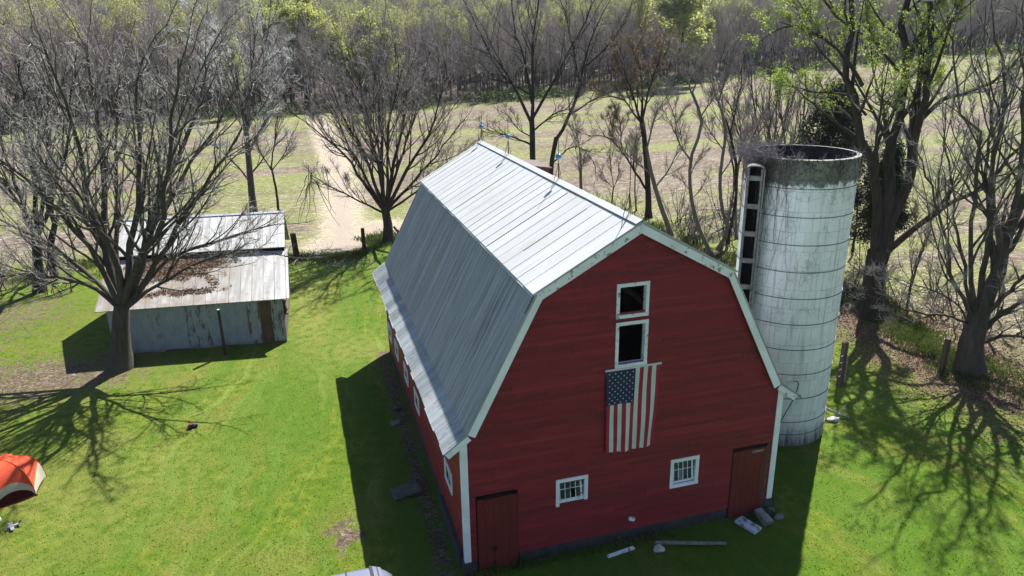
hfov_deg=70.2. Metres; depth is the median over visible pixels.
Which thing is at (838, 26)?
woodland tree
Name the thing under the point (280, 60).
woodland tree
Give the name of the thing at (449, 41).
woodland tree
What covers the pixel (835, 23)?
woodland tree
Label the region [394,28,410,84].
woodland tree
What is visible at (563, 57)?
woodland tree
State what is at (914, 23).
woodland tree
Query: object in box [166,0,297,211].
bare tree
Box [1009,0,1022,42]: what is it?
woodland tree
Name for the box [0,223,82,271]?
brush
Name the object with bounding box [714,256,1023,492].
leaf litter
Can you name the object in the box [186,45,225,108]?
woodland tree
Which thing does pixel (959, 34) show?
woodland tree
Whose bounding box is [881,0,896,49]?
woodland tree
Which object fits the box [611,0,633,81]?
woodland tree
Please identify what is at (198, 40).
woodland tree
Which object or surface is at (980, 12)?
woodland tree
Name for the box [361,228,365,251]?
fence post
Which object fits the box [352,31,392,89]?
leafing tree
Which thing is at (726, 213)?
brush
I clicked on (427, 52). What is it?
woodland tree
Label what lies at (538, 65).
woodland tree
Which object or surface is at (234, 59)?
leafing tree
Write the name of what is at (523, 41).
woodland tree
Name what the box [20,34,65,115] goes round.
woodland tree
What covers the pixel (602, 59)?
woodland tree
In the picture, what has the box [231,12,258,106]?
woodland tree
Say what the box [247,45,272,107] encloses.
woodland tree
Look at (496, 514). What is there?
door
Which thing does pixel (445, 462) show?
window
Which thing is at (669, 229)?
stooping tree
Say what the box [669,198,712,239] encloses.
brush
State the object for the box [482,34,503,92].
woodland tree
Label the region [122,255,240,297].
fallen leaves
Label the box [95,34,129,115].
woodland tree
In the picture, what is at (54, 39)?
woodland tree
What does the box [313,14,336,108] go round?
woodland tree
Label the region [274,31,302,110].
woodland tree
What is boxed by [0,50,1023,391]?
field
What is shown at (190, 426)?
toy car
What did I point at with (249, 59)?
woodland tree
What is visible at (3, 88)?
woodland tree
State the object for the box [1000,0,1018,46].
woodland tree
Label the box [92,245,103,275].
brush
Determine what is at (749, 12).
woodland tree
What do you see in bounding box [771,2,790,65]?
woodland tree
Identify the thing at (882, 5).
woodland tree
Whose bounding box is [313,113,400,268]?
dirt track
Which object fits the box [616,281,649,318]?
loft window
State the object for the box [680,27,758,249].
crooked tree
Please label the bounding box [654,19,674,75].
woodland tree
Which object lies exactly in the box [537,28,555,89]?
woodland tree
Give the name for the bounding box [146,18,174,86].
woodland tree
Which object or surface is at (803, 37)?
woodland tree
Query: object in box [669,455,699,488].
window
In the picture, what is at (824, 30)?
woodland tree
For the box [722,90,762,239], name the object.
crooked tree
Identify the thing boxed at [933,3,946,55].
woodland tree
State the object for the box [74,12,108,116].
woodland tree
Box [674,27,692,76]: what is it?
woodland tree
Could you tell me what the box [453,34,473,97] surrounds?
woodland tree
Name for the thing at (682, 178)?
stooping tree
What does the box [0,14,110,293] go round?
bare tree
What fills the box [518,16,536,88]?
woodland tree
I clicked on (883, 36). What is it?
woodland tree
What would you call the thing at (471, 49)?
woodland tree
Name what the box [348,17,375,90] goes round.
woodland tree
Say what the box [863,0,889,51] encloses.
woodland tree
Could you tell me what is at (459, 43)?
woodland tree
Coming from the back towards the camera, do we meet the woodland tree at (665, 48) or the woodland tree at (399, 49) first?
the woodland tree at (665, 48)
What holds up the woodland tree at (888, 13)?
on the woodland floor
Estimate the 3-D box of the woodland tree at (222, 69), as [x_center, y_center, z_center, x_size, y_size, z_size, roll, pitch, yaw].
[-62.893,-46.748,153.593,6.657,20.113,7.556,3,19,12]
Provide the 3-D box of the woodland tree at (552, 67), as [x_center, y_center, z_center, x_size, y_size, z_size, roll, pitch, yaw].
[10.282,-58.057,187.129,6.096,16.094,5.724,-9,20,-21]
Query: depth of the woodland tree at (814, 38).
214.37 m
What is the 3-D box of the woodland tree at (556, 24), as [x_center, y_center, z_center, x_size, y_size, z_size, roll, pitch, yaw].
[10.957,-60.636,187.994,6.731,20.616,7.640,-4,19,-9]
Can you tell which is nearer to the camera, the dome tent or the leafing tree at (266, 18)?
the dome tent
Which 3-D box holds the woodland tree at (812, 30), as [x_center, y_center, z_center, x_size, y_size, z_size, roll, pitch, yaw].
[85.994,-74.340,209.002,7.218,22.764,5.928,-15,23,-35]
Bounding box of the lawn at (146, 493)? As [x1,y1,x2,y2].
[0,233,1023,575]
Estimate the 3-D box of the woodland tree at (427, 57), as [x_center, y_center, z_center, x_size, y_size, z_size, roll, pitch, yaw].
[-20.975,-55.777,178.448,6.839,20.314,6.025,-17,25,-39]
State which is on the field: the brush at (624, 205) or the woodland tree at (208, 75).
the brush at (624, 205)
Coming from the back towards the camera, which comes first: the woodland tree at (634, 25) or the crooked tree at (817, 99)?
the woodland tree at (634, 25)
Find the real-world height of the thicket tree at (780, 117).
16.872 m
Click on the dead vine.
(754, 152)
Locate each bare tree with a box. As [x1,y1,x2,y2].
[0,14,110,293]
[0,32,115,275]
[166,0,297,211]
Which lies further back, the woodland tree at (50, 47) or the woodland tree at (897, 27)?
the woodland tree at (897, 27)
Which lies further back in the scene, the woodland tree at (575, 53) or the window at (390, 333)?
the woodland tree at (575, 53)
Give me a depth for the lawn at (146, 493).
28.66 m
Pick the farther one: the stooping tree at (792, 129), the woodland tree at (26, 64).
the woodland tree at (26, 64)
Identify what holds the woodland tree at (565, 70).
on the field
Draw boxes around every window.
[388,322,391,343]
[394,338,398,361]
[403,361,408,386]
[413,387,419,415]
[444,457,452,495]
[556,474,587,506]
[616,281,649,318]
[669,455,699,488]
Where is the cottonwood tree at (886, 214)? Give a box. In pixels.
[738,0,1023,321]
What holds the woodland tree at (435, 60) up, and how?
on the woodland floor
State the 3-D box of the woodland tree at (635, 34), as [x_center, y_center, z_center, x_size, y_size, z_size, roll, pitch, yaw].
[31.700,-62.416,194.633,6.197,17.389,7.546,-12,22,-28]
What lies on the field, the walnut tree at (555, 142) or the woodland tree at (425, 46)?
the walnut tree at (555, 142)
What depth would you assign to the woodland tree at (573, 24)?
185.94 m
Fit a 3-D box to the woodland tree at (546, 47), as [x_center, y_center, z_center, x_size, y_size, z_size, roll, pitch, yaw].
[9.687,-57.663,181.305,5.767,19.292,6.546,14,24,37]
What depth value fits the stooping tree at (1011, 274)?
39.34 m
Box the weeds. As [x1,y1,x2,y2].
[0,210,1023,575]
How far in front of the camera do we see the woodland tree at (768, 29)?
207.10 m
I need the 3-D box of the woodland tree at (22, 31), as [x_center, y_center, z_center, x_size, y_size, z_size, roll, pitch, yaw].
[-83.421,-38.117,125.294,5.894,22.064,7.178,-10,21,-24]
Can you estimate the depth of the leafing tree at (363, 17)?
164.97 m
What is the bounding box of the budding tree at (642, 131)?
[566,20,680,218]
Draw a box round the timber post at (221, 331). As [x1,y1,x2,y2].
[217,309,226,354]
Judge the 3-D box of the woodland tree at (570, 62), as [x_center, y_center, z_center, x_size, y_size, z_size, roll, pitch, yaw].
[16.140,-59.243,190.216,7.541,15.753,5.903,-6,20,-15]
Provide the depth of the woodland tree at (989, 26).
228.73 m
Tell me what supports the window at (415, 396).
in the red barn
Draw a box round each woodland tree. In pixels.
[0,0,43,117]
[0,16,13,122]
[0,29,44,124]
[0,53,16,122]
[0,67,8,121]
[1,26,36,88]
[13,36,41,116]
[15,0,62,115]
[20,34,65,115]
[26,5,65,122]
[33,1,68,99]
[45,7,88,124]
[49,26,80,122]
[54,37,87,120]
[62,28,95,116]
[71,0,120,119]
[71,19,108,123]
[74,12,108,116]
[82,44,118,120]
[87,0,126,117]
[90,42,125,116]
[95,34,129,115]
[102,21,132,110]
[114,0,153,120]
[123,31,158,119]
[126,20,163,115]
[131,5,172,114]
[142,19,176,116]
[142,45,165,113]
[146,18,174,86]
[152,38,180,113]
[159,28,176,104]
[163,33,206,116]
[180,21,210,105]
[183,20,211,116]
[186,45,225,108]
[193,32,218,111]
[200,9,226,94]
[204,4,227,113]
[208,18,228,106]
[215,24,243,108]
[226,28,255,98]
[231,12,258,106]
[238,23,257,98]
[241,43,257,101]
[245,35,278,102]
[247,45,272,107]
[259,15,283,104]
[266,19,293,110]
[268,39,292,98]
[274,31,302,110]
[291,15,306,104]
[292,31,323,106]
[295,11,327,106]
[295,41,323,106]
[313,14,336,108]
[321,40,344,100]
[336,13,356,102]
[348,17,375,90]
[350,19,368,78]
[370,12,392,101]
[379,17,395,97]
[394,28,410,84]
[395,25,406,96]
[399,34,431,103]
[411,30,427,99]
[413,19,436,100]
[414,16,441,101]
[419,12,455,103]
[420,47,440,98]
[422,18,439,98]
[425,12,449,82]
[427,30,448,100]
[437,3,463,100]
[441,32,463,101]
[447,13,472,95]
[453,34,466,98]
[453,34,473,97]
[463,11,481,94]
[470,16,495,94]
[474,35,500,90]
[476,24,492,91]
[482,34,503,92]
[485,7,505,89]
[489,7,511,92]
[498,36,524,90]
[499,28,519,90]
[501,23,524,88]
[503,3,525,90]
[518,14,530,86]
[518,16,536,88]
[523,20,542,74]
[529,6,548,88]
[537,18,554,88]
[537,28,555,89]
[539,13,558,91]
[542,11,563,86]
[544,33,562,88]
[554,30,575,88]
[554,37,573,90]
[563,7,582,87]
[563,24,580,87]
[563,33,582,90]
[572,9,599,88]
[572,14,589,75]
[576,10,601,87]
[581,9,600,89]
[591,22,612,85]
[598,23,611,85]
[604,5,632,84]
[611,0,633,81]
[612,6,630,73]
[621,21,642,79]
[621,22,642,72]
[621,33,633,71]
[622,22,643,79]
[622,28,643,83]
[630,13,639,76]
[640,3,652,79]
[643,24,666,72]
[644,10,656,77]
[648,11,662,77]
[649,8,661,75]
[650,12,668,76]
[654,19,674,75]
[656,24,672,74]
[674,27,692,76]
[682,22,706,80]
[700,12,722,72]
[711,18,727,73]
[714,1,733,65]
[714,22,734,76]
[716,2,739,66]
[721,23,740,64]
[724,8,750,74]
[739,0,758,71]
[740,15,761,65]
[743,11,762,62]
[745,6,762,74]
[747,12,761,72]
[753,4,769,68]
[757,13,773,65]
[758,0,774,68]
[758,0,777,72]
[761,8,787,67]
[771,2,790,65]
[772,17,786,66]
[774,3,800,63]
[785,1,806,63]
[788,14,801,65]
[791,0,816,66]
[795,1,815,60]
[803,0,822,61]
[803,6,823,60]
[816,4,833,62]
[817,7,837,62]
[829,0,844,56]
[830,1,848,62]
[835,2,848,58]
[850,0,865,52]
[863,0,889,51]
[874,0,886,50]
[879,12,894,59]
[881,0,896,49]
[881,0,896,53]
[888,0,908,53]
[891,0,908,57]
[892,0,909,56]
[905,1,917,39]
[907,3,923,46]
[908,0,922,46]
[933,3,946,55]
[943,5,964,54]
[945,3,959,53]
[952,10,972,53]
[956,0,980,51]
[956,7,979,51]
[959,0,979,48]
[963,0,980,48]
[964,0,989,46]
[979,1,998,45]
[979,9,1003,45]
[981,1,1002,46]
[982,0,1006,45]
[987,4,1013,46]
[994,0,1010,39]
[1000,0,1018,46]
[1001,0,1013,42]
[1001,0,1020,41]
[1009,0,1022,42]
[1009,10,1023,43]
[1013,2,1023,45]
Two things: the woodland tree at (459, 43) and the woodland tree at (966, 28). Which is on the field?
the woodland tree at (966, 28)
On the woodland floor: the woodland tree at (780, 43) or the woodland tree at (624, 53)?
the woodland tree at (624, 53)
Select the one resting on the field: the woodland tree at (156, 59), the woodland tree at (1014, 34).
the woodland tree at (156, 59)
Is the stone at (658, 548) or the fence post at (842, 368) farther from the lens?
the fence post at (842, 368)
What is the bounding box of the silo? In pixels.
[736,145,861,445]
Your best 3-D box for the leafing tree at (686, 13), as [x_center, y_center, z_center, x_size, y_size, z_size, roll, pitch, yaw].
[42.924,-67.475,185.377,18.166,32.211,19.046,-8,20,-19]
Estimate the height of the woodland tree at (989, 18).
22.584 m
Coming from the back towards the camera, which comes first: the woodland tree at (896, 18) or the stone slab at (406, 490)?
the woodland tree at (896, 18)
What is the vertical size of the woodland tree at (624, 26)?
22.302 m
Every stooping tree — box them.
[560,100,591,189]
[612,71,692,235]
[671,140,712,197]
[771,112,796,143]
[974,222,1022,284]
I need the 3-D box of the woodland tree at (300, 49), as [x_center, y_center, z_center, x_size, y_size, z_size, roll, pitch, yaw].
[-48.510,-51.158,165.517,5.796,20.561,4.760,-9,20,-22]
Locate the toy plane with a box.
[5,520,21,530]
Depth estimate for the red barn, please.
23.32 m
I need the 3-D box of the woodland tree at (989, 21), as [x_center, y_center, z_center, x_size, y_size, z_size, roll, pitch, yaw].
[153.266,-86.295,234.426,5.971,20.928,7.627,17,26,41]
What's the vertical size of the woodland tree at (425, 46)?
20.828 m
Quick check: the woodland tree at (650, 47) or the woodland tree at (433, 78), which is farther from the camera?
the woodland tree at (650, 47)
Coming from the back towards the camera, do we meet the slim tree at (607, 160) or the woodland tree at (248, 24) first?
the woodland tree at (248, 24)
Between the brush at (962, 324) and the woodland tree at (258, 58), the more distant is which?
the woodland tree at (258, 58)
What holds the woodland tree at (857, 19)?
on the woodland floor
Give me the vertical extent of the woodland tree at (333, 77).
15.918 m
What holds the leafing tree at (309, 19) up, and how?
on the woodland floor
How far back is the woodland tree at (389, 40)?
168.37 m
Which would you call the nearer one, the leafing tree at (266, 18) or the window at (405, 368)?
the window at (405, 368)
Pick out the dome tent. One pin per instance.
(22, 477)
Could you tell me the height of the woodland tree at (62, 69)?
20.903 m
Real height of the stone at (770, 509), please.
0.275 m
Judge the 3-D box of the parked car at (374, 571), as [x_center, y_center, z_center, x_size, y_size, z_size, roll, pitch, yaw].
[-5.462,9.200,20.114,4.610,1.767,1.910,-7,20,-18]
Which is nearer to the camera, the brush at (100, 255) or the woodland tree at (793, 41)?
the brush at (100, 255)
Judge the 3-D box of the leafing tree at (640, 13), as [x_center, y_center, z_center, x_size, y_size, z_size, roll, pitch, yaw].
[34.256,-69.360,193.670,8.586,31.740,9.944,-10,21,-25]
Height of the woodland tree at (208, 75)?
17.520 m
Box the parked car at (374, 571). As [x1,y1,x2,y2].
[332,566,391,575]
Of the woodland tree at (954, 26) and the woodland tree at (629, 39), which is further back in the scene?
the woodland tree at (954, 26)
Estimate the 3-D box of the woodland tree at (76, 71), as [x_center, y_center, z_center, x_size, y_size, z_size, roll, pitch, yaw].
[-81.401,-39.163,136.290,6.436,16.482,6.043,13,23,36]
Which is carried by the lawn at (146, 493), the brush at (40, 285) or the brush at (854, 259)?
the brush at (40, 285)
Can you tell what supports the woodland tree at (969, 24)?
on the woodland floor
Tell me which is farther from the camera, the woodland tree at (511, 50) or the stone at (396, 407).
the woodland tree at (511, 50)
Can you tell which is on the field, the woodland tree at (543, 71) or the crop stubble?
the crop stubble
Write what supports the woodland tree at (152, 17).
on the woodland floor
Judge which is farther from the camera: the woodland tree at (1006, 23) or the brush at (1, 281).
the woodland tree at (1006, 23)
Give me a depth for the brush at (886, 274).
45.88 m
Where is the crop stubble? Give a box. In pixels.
[0,86,1020,315]
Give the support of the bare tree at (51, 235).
on the lawn at (146, 493)
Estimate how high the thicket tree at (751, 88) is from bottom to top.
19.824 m
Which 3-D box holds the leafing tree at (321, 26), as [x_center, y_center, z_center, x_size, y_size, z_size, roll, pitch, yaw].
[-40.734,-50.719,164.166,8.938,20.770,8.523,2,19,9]
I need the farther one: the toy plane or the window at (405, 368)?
the window at (405, 368)
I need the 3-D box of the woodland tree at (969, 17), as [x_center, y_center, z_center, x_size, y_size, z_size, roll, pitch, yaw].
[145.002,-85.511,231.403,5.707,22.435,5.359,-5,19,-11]
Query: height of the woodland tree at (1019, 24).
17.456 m
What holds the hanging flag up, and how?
attached to the red barn
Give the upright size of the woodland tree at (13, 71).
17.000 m
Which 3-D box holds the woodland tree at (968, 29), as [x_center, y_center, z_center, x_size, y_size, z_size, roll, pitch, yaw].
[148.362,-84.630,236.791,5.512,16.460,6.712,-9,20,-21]
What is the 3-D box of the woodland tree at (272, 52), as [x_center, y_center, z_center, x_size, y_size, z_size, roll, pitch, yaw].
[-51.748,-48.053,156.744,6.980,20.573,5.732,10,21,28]
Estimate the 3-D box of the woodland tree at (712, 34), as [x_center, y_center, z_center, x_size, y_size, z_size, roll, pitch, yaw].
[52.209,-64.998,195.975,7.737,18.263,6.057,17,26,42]
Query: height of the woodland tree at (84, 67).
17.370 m
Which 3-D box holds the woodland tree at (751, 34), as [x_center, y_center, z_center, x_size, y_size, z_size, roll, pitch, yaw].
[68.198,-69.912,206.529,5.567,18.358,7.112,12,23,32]
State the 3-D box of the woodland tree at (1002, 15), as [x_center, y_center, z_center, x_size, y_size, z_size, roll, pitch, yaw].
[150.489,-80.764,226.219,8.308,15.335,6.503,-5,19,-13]
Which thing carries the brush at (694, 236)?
on the field
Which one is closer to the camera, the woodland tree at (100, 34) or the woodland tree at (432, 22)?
the woodland tree at (100, 34)
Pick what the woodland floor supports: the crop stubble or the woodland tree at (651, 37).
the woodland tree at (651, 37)
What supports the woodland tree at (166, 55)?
on the woodland floor
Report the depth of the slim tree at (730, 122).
64.58 m
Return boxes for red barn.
[372,118,801,575]
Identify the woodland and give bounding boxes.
[0,0,1023,111]
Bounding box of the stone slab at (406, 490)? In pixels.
[390,480,422,500]
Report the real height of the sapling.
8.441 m
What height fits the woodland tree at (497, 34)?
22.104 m
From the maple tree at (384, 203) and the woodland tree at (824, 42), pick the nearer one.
the maple tree at (384, 203)
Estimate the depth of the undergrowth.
174.89 m
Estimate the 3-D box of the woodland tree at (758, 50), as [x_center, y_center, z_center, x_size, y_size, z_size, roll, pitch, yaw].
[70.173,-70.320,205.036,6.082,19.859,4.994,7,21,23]
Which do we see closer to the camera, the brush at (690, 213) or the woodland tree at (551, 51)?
the brush at (690, 213)
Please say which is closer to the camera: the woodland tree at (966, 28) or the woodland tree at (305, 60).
the woodland tree at (305, 60)
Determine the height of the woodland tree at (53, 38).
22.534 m
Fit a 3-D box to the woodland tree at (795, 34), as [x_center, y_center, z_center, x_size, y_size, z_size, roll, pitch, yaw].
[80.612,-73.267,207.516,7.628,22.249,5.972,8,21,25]
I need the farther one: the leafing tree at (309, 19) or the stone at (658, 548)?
the leafing tree at (309, 19)
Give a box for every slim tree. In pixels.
[239,68,299,210]
[595,137,626,204]
[697,41,780,243]
[710,96,763,220]
[851,112,892,251]
[902,212,938,307]
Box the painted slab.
[735,516,761,534]
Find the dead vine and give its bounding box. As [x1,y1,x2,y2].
[732,135,865,319]
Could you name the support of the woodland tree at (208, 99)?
on the woodland floor
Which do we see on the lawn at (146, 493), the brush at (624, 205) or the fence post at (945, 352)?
the fence post at (945, 352)
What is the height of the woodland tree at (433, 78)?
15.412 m
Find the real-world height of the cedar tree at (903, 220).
10.363 m
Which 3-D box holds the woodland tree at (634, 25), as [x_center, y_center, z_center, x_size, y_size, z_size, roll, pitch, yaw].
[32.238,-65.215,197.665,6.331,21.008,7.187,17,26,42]
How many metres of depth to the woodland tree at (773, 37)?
206.01 m
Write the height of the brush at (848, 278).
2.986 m
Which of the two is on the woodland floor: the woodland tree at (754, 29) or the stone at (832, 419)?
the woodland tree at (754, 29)
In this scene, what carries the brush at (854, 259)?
on the field
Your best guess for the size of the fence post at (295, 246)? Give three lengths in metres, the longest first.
2.460 x 0.350 x 0.345 m
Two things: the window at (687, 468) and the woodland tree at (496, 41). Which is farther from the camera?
the woodland tree at (496, 41)
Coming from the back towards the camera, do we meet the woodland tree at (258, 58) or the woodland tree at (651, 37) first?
the woodland tree at (651, 37)
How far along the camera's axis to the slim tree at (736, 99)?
56.28 m
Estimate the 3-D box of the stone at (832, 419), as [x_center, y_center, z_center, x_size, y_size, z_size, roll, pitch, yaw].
[14.064,5.743,31.909,0.650,0.280,0.396,-6,20,-15]
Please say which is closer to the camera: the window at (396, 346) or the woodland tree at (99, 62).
the window at (396, 346)
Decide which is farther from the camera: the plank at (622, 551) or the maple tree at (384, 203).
the maple tree at (384, 203)
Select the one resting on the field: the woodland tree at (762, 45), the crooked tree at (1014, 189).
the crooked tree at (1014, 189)
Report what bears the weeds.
on the lawn at (146, 493)
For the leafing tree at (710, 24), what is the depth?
193.56 m
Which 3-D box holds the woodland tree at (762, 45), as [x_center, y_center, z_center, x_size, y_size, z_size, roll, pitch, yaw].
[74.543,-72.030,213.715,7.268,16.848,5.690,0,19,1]
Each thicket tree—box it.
[694,8,835,147]
[742,34,840,144]
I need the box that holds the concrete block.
[754,507,773,525]
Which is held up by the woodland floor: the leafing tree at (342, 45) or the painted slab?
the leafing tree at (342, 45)
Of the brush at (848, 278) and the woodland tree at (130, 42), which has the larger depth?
the woodland tree at (130, 42)
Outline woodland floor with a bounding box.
[0,28,1023,131]
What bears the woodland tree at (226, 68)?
on the woodland floor
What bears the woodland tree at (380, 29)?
on the field
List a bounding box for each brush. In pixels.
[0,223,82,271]
[0,245,23,294]
[13,259,74,296]
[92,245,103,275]
[599,172,644,214]
[651,181,701,226]
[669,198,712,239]
[682,199,718,246]
[688,187,740,251]
[702,164,742,231]
[842,258,862,298]
[848,230,903,275]
[851,255,901,304]
[909,243,974,293]
[917,273,966,321]
[943,296,997,339]
[1009,300,1023,335]
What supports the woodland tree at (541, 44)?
on the woodland floor
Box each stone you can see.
[390,404,401,409]
[390,419,401,425]
[653,544,664,552]
[764,507,775,514]
[773,513,783,519]
[827,416,839,421]
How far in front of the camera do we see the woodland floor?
202.91 m
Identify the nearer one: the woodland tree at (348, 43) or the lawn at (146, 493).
the lawn at (146, 493)
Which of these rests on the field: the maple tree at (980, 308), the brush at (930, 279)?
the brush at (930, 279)
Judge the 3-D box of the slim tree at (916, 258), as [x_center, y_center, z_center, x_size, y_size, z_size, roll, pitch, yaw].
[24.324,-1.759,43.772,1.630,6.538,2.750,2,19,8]
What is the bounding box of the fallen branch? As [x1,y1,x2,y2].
[826,405,849,418]
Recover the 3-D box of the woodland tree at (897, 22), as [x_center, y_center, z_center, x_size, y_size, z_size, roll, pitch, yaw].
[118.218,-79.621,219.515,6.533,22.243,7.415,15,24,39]
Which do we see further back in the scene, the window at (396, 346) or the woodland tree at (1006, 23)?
the woodland tree at (1006, 23)
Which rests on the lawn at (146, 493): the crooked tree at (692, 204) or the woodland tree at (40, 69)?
the crooked tree at (692, 204)
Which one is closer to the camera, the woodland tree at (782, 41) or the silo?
the silo
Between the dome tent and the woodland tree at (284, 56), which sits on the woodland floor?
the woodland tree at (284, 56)
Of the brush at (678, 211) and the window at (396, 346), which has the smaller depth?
the window at (396, 346)
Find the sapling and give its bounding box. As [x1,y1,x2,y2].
[904,171,948,298]
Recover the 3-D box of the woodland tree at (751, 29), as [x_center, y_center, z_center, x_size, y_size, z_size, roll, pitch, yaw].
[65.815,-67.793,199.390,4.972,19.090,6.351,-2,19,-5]
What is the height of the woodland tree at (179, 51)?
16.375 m
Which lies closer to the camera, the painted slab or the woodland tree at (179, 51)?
the painted slab
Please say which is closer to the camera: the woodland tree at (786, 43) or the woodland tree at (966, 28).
the woodland tree at (786, 43)
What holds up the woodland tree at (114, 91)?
on the woodland floor
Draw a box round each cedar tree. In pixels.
[794,75,880,252]
[856,134,916,237]
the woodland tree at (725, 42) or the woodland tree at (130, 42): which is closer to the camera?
the woodland tree at (130, 42)
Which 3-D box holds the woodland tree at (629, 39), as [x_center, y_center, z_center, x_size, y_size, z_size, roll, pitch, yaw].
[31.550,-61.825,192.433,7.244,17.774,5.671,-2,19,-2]
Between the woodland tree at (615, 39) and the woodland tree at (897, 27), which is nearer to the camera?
the woodland tree at (615, 39)
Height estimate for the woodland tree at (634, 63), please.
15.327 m
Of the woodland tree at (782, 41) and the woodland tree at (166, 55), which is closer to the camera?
the woodland tree at (166, 55)
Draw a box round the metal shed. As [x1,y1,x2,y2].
[95,211,290,353]
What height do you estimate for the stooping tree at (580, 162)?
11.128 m
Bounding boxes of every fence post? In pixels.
[290,233,299,259]
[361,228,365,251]
[836,341,848,387]
[938,338,950,371]
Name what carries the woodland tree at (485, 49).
on the woodland floor
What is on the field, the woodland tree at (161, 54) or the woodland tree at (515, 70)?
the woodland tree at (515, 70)
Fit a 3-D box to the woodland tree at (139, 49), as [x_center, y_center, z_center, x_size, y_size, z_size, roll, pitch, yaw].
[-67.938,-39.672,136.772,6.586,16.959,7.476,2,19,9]
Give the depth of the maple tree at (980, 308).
33.37 m
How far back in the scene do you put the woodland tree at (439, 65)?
165.35 m
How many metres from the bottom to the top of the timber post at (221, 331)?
2.924 m
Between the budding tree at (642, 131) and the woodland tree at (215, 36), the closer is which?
the budding tree at (642, 131)
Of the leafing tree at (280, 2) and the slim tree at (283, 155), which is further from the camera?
the leafing tree at (280, 2)
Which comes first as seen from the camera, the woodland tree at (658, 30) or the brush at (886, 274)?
the brush at (886, 274)
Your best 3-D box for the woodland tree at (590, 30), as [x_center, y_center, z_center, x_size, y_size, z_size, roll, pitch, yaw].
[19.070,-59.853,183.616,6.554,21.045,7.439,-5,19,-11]
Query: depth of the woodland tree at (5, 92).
127.06 m
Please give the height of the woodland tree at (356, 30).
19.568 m
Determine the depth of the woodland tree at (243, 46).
147.03 m
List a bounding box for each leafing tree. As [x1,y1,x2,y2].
[220,37,245,118]
[246,2,284,92]
[250,0,291,12]
[264,0,299,102]
[281,0,317,102]
[290,0,325,76]
[297,5,341,103]
[308,17,346,100]
[322,26,355,104]
[347,6,381,97]
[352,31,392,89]
[376,27,405,93]
[629,0,657,75]
[646,0,712,84]
[691,15,716,72]
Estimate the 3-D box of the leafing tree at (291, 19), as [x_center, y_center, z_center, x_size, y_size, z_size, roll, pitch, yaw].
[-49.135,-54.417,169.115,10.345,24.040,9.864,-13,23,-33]
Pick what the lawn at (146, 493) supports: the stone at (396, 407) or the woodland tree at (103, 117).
the stone at (396, 407)
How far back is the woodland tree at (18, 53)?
134.38 m
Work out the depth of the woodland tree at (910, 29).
225.66 m
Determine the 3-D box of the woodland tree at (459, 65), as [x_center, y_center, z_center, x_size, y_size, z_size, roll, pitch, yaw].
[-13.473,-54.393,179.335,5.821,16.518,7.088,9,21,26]
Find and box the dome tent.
[0,453,46,508]
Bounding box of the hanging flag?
[605,362,661,453]
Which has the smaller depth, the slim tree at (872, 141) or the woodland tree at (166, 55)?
the slim tree at (872, 141)
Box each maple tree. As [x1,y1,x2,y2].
[0,0,333,372]
[264,0,498,244]
[840,0,1023,378]
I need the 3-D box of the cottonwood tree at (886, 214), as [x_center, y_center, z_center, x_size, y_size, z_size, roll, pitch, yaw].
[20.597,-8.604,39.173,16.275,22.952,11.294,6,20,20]
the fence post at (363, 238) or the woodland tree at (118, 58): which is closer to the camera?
the fence post at (363, 238)
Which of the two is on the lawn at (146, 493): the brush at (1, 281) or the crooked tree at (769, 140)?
the brush at (1, 281)
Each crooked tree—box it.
[627,128,642,210]
[656,28,741,256]
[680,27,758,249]
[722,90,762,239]
[753,131,785,144]
[806,84,823,142]
[889,118,925,181]
[981,168,1023,302]
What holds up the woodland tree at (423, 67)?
on the woodland floor
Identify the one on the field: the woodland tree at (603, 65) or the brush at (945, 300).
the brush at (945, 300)
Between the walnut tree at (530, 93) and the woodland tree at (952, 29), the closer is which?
the walnut tree at (530, 93)
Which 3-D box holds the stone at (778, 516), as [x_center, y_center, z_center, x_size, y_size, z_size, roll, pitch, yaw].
[9.311,7.990,25.494,0.430,0.194,0.274,-6,20,-15]
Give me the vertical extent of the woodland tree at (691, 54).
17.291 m
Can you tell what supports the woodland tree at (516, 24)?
on the woodland floor
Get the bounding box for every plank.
[607,546,634,557]
[655,541,726,544]
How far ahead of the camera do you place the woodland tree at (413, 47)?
163.06 m
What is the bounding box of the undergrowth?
[1,41,1023,134]
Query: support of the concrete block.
on the lawn at (146, 493)
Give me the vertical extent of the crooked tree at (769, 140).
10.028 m
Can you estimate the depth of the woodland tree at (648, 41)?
195.87 m
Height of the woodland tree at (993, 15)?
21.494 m
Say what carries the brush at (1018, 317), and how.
on the field
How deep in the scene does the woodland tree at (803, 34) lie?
209.74 m
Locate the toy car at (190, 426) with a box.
[187,423,197,429]
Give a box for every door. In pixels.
[474,490,517,571]
[726,443,768,517]
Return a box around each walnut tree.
[444,0,614,159]
[549,0,652,194]
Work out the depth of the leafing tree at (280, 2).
191.48 m
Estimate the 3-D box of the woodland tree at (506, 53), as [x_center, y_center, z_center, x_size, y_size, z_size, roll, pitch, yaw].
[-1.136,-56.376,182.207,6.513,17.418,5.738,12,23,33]
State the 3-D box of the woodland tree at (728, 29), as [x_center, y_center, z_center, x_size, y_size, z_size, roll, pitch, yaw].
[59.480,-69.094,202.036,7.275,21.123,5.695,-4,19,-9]
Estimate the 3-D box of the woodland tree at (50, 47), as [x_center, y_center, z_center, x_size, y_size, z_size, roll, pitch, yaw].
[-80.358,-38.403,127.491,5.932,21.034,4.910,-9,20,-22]
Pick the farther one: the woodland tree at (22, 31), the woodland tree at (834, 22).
the woodland tree at (834, 22)

